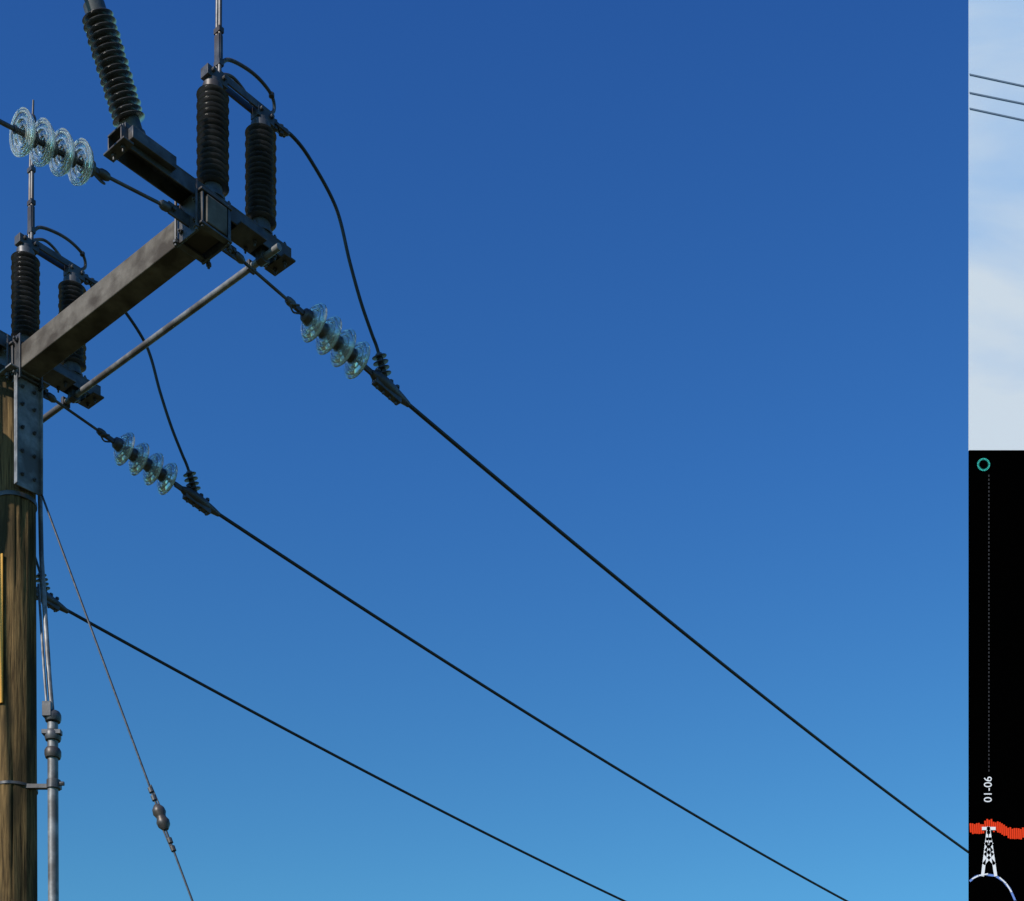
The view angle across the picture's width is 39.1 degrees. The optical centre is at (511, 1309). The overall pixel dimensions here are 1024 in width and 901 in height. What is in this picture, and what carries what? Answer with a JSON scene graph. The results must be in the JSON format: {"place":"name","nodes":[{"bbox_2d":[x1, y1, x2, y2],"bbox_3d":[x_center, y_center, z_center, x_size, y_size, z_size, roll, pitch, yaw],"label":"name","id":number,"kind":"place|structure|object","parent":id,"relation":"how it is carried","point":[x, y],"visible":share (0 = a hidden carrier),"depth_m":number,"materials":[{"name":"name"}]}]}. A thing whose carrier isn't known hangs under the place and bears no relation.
{"place":"outdoors","nodes":[
{"label":"outdoors","id":0,"kind":"place"},
{"bbox_2d":[0,0,967,900],"label":"sky","id":1,"kind":"structure","parent":0,"point":[688,279],"materials":[{"name":"blue"}]},
{"bbox_3d":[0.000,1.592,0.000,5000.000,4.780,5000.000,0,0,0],"label":"ground","id":2,"kind":"structure","parent":0,"visible":0},
{"bbox_2d":[0,194,226,900],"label":"utility pole","id":3,"kind":"object","parent":2,"relation":"on","point":[156,262],"visible":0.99,"depth_m":9.87,"materials":[{"name":"brown wood"}]},
{"bbox_2d":[26,496,64,900],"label":"operating handle pipe","id":4,"kind":"object","parent":3,"relation":"attached to","point":[52,733],"visible":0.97,"depth_m":9.86,"materials":[{"name":"metal"}]},
{"bbox_2d":[0,100,103,408],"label":"disconnect switch","id":5,"kind":"object","parent":3,"relation":"on","point":[64,375],"visible":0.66,"depth_m":10.09,"materials":[{"name":"ceramic"}]},
{"bbox_2d":[46,392,182,494],"bbox_3d":[-2.917,-6.349,10.618,0.248,0.299,1.227,0,0,40],"label":"glass insulator string","id":6,"kind":"object","parent":5,"relation":"attached to","point":[151,466],"visible":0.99,"depth_m":10.71,"materials":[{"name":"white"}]},
{"bbox_2d":[181,484,219,516],"bbox_3d":[-2.425,-6.278,11.201,0.092,0.165,0.360,0,0,36],"label":"strain clamp","id":7,"kind":"object","parent":6,"relation":"attached to","point":[197,500],"visible":1,"depth_m":11.15,"materials":[{"name":"metal"}]},
{"bbox_2d":[219,513,847,900],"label":"power line","id":8,"kind":"object","parent":7,"relation":"attached to","point":[272,549],"visible":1,"depth_m":13.77,"materials":[{"name":"black metal"}]},
{"bbox_2d":[89,280,200,490],"bbox_3d":[-2.750,-6.906,10.814,0.110,1.165,0.988,0,0,40],"label":"jumper cable","id":9,"kind":"object","parent":5,"relation":"attached to","point":[189,474],"visible":0.8,"depth_m":10.97,"materials":[{"name":"rubber"}]},
{"bbox_2d":[43,243,281,422],"bbox_3d":[-3.133,-6.570,10.338,4.465,0.089,0.070,0,0,40],"label":"switch operating rod","id":10,"kind":"object","parent":5,"relation":"attached to","point":[263,256],"visible":0.94,"depth_m":9.60,"materials":[{"name":"metal"}]},
{"bbox_2d":[41,495,192,900],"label":"guy wire","id":11,"kind":"object","parent":3,"relation":"attached to","point":[159,814],"visible":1,"depth_m":9.85,"materials":[{"name":"metal"}]},
{"bbox_2d":[82,0,295,275],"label":"disconnect switch","id":12,"kind":"object","parent":3,"relation":"attached to","point":[134,147],"visible":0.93,"depth_m":8.63,"materials":[{"name":"ceramic"}]},
{"bbox_2d":[0,107,175,211],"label":"glass insulator string","id":13,"kind":"object","parent":12,"relation":"attached to","point":[43,143],"visible":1,"depth_m":7.87,"materials":[{"name":"white"}]},
{"bbox_2d":[234,251,372,378],"bbox_3d":[-1.328,-6.356,9.261,0.248,0.296,1.228,0,0,40],"label":"glass insulator string","id":14,"kind":"object","parent":12,"relation":"attached to","point":[347,351],"visible":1,"depth_m":9.36,"materials":[{"name":"white"}]},
{"bbox_2d":[370,368,409,406],"bbox_3d":[-0.828,-6.288,9.840,0.092,0.163,0.361,0,0,45],"label":"strain clamp","id":15,"kind":"object","parent":14,"relation":"attached to","point":[386,386],"visible":1,"depth_m":9.79,"materials":[{"name":"metal"}]},
{"bbox_2d":[409,403,967,852],"bbox_3d":[10.530,-5.836,23.147,0.029,1.162,35.152,0,0,40],"label":"power line","id":16,"kind":"object","parent":15,"relation":"attached to","point":[543,517],"visible":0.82,"depth_m":12.15,"materials":[{"name":"black metal"}]},
{"bbox_2d":[277,126,390,375],"bbox_3d":[-1.160,-6.910,9.457,0.110,1.155,0.988,0,0,40],"label":"jumper cable","id":17,"kind":"object","parent":12,"relation":"attached to","point":[379,359],"visible":0.98,"depth_m":9.56,"materials":[{"name":"rubber"}]},
{"bbox_3d":[-5.096,-7.420,11.274,1.111,2.120,1.274,0,0,0],"label":"disconnect switch","id":18,"kind":"object","parent":3,"relation":"attached to","visible":0},
{"bbox_2d":[36,557,49,589],"bbox_3d":[-4.343,-6.857,12.167,0.110,1.262,0.976,0,0,40],"label":"jumper cable","id":19,"kind":"object","parent":18,"relation":"attached to","point":[38,576],"visible":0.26,"depth_m":12.46,"materials":[{"name":"metal"}]},
{"bbox_3d":[-4.512,-6.305,11.970,0.800,0.364,0.933,0,0,0],"label":"glass insulator string","id":20,"kind":"object","parent":18,"relation":"attached to","visible":0},
{"bbox_2d":[36,585,68,613],"bbox_3d":[-4.026,-6.178,12.545,0.092,0.178,0.358,0,0,36],"label":"strain clamp","id":21,"kind":"object","parent":20,"relation":"attached to","point":[54,604],"visible":0.54,"depth_m":12.54,"materials":[{"name":"metal"}]},
{"bbox_2d":[68,609,625,900],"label":"power line","id":22,"kind":"object","parent":21,"relation":"attached to","point":[297,735],"visible":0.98,"depth_m":14.91,"materials":[{"name":"black metal"}]},
{"bbox_2d":[968,0,1023,900],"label":"billboard","id":23,"kind":"object","parent":2,"relation":"on","point":[995,450],"visible":1,"depth_m":8.00,"materials":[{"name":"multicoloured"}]}
]}

